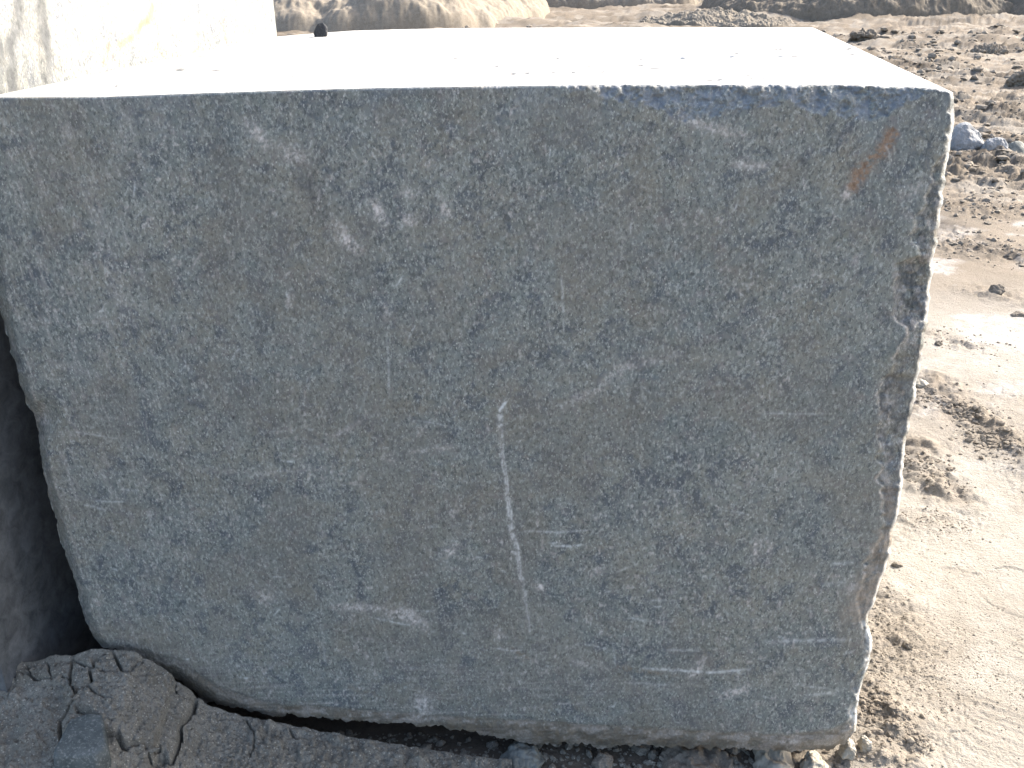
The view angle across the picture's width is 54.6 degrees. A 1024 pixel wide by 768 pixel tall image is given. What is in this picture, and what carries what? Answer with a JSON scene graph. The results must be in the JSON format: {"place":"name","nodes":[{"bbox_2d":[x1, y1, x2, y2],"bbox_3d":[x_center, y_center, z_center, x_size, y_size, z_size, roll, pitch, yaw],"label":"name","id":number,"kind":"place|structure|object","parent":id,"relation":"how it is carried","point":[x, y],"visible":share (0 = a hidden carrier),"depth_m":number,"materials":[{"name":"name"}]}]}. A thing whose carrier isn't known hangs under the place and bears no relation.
{"place":"outdoors","nodes":[
{"label":"outdoors","id":0,"kind":"place"},
{"bbox_2d":[0,649,511,767],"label":"mud bank","id":1,"kind":"structure","parent":0,"point":[121,735],"depth_m":2.29,"materials":[{"name":"grey soil"}]},
{"bbox_2d":[54,714,111,767],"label":"stone chip","id":2,"kind":"object","parent":1,"relation":"on","point":[83,742],"visible":0.99,"depth_m":2.11,"materials":[{"name":"grey stone"}]},
{"bbox_2d":[174,3,1023,767],"bbox_3d":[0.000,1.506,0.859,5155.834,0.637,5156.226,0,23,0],"label":"ground","id":3,"kind":"structure","parent":0,"point":[966,301],"depth_m":3.68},
{"bbox_2d":[0,0,276,691],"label":"pale stone block","id":4,"kind":"object","parent":3,"relation":"on","point":[44,42],"depth_m":2.40,"materials":[{"name":"stone"}]},
{"bbox_2d":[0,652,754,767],"bbox_3d":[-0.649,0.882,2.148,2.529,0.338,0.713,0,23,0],"label":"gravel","id":5,"kind":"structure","parent":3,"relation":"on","point":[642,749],"depth_m":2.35,"materials":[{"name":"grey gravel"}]},
{"bbox_2d":[273,0,549,31],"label":"dirt heap","id":6,"kind":"object","parent":3,"relation":"on","point":[333,15],"visible":0.13,"depth_m":26.00,"materials":[{"name":"beige soil"}]},
{"bbox_2d":[0,28,953,751],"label":"granite block","id":7,"kind":"object","parent":3,"relation":"on","point":[542,386],"depth_m":2.04,"materials":[{"name":"grey stone"}]},
{"bbox_2d":[314,23,327,36],"bbox_3d":[-0.620,-1.146,3.213,0.044,0.046,0.025,0,23,0],"label":"dark stone","id":8,"kind":"object","parent":7,"relation":"on","point":[320,30],"visible":0.99,"depth_m":3.21,"materials":[{"name":"grey stone"}]},
{"bbox_2d":[499,741,544,767],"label":"packing stone","id":9,"kind":"object","parent":3,"relation":"on","point":[521,754],"visible":0.84,"depth_m":2.41,"materials":[{"name":"grey stone"}]},
{"bbox_2d":[591,751,613,767],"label":"packing stone","id":10,"kind":"object","parent":3,"relation":"on","point":[602,760],"visible":1,"depth_m":2.41,"materials":[{"name":"grey stone"}]},
{"bbox_2d":[546,0,702,8],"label":"dirt heap","id":11,"kind":"object","parent":3,"relation":"on","point":[589,4],"visible":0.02,"depth_m":38.81,"materials":[{"name":"beige soil"}]},
{"bbox_2d":[659,745,732,767],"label":"packing stone","id":12,"kind":"object","parent":3,"relation":"on","point":[679,756],"visible":0.75,"depth_m":2.42,"materials":[{"name":"grey stone"}]},
{"bbox_2d":[639,6,797,27],"bbox_3d":[6.200,-10.671,29.698,5.200,1.218,3.400,0,23,0],"label":"dirt heap","id":13,"kind":"object","parent":3,"relation":"on","point":[718,16],"visible":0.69,"depth_m":28.72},
{"bbox_2d":[462,23,1023,767],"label":"earth crumbs","id":14,"kind":"object","parent":3,"relation":"on","point":[956,411],"visible":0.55,"depth_m":4.00,"materials":[{"name":"beige soil"}]},
{"bbox_2d":[752,749,794,767],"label":"packing stone","id":15,"kind":"object","parent":3,"relation":"on","point":[770,758],"visible":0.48,"depth_m":2.41,"materials":[{"name":"grey stone"}]},
{"bbox_2d":[799,750,830,767],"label":"packing stone","id":16,"kind":"object","parent":3,"relation":"on","point":[812,759],"visible":0.98,"depth_m":2.40,"materials":[{"name":"beige stone"}]},
{"bbox_2d":[836,738,855,760],"bbox_3d":[0.820,0.899,2.433,0.038,0.062,0.053,0,23,0],"label":"packing stone","id":17,"kind":"object","parent":3,"relation":"on","point":[847,750],"visible":0.94,"depth_m":2.41,"materials":[{"name":"beige stone"}]},
{"bbox_2d":[701,0,1012,21],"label":"dirt heap","id":18,"kind":"object","parent":3,"relation":"on","point":[816,10],"visible":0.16,"depth_m":30.71,"materials":[{"name":"brown soil"}]},
{"bbox_2d":[848,28,879,41],"bbox_3d":[8.016,-7.891,22.559,0.701,0.404,0.650,0,23,0],"label":"earth clod","id":19,"kind":"object","parent":3,"relation":"on","point":[862,34],"visible":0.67,"depth_m":22.39,"materials":[{"name":"soil"}]},
{"bbox_2d":[856,735,872,752],"bbox_3d":[0.874,0.890,2.459,0.033,0.042,0.041,0,23,0],"label":"packing stone","id":20,"kind":"object","parent":3,"relation":"on","point":[864,743],"visible":1,"depth_m":2.45,"materials":[{"name":"beige stone"}]},
{"bbox_2d":[891,562,902,567],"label":"earth clod","id":21,"kind":"object","parent":3,"relation":"on","point":[896,564],"visible":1,"depth_m":3.19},
{"bbox_2d":[903,641,913,648],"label":"earth clod","id":22,"kind":"object","parent":3,"relation":"on","point":[908,645],"visible":1,"depth_m":2.81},
{"bbox_2d":[915,378,928,387],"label":"earth clod","id":23,"kind":"object","parent":3,"relation":"on","point":[921,383],"visible":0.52,"depth_m":4.50,"materials":[{"name":"white stone"}]},
{"bbox_2d":[934,341,942,345],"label":"earth clod","id":24,"kind":"object","parent":3,"relation":"on","point":[938,343],"visible":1,"depth_m":5.01,"materials":[{"name":"beige soil"}]},
{"bbox_2d":[950,122,983,150],"bbox_3d":[4.513,-2.438,9.801,0.405,0.292,0.239,0,23,0],"label":"boulder","id":25,"kind":"object","parent":3,"relation":"on","point":[966,136],"visible":0.83,"depth_m":9.73,"materials":[{"name":"stone"}]},
{"bbox_2d":[970,42,1008,54],"bbox_3d":[9.761,-6.798,20.279,0.843,0.376,0.618,0,23,0],"label":"earth clod","id":26,"kind":"object","parent":3,"relation":"on","point":[995,48],"visible":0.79,"depth_m":20.15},
{"bbox_2d":[980,137,1007,150],"bbox_3d":[4.725,-2.338,9.702,0.246,0.149,0.158,0,23,0],"label":"boulder","id":27,"kind":"object","parent":3,"relation":"on","point":[990,144],"visible":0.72,"depth_m":9.65,"materials":[{"name":"stone"}]},
{"bbox_2d":[988,284,1005,294],"bbox_3d":[2.808,-0.546,5.752,0.088,0.064,0.089,0,23,0],"label":"earth clod","id":28,"kind":"object","parent":3,"relation":"on","point":[999,289],"visible":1,"depth_m":5.74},
{"bbox_2d":[1003,69,1023,86],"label":"earth clod","id":29,"kind":"object","parent":3,"relation":"on","point":[1015,79],"visible":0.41,"depth_m":14.88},
{"bbox_2d":[1004,0,1023,14],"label":"dirt heap","id":30,"kind":"object","parent":3,"relation":"on","point":[1018,7],"visible":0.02,"depth_m":31.12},
{"bbox_2d":[1008,141,1023,152],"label":"boulder","id":31,"kind":"object","parent":3,"relation":"on","point":[1017,146],"visible":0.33,"depth_m":9.80,"materials":[{"name":"grey stone"}]},
{"bbox_2d":[1010,311,1023,316],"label":"earth clod","id":32,"kind":"object","parent":3,"relation":"on","point":[1017,314],"visible":1,"depth_m":5.44,"materials":[{"name":"soil"}]}
]}

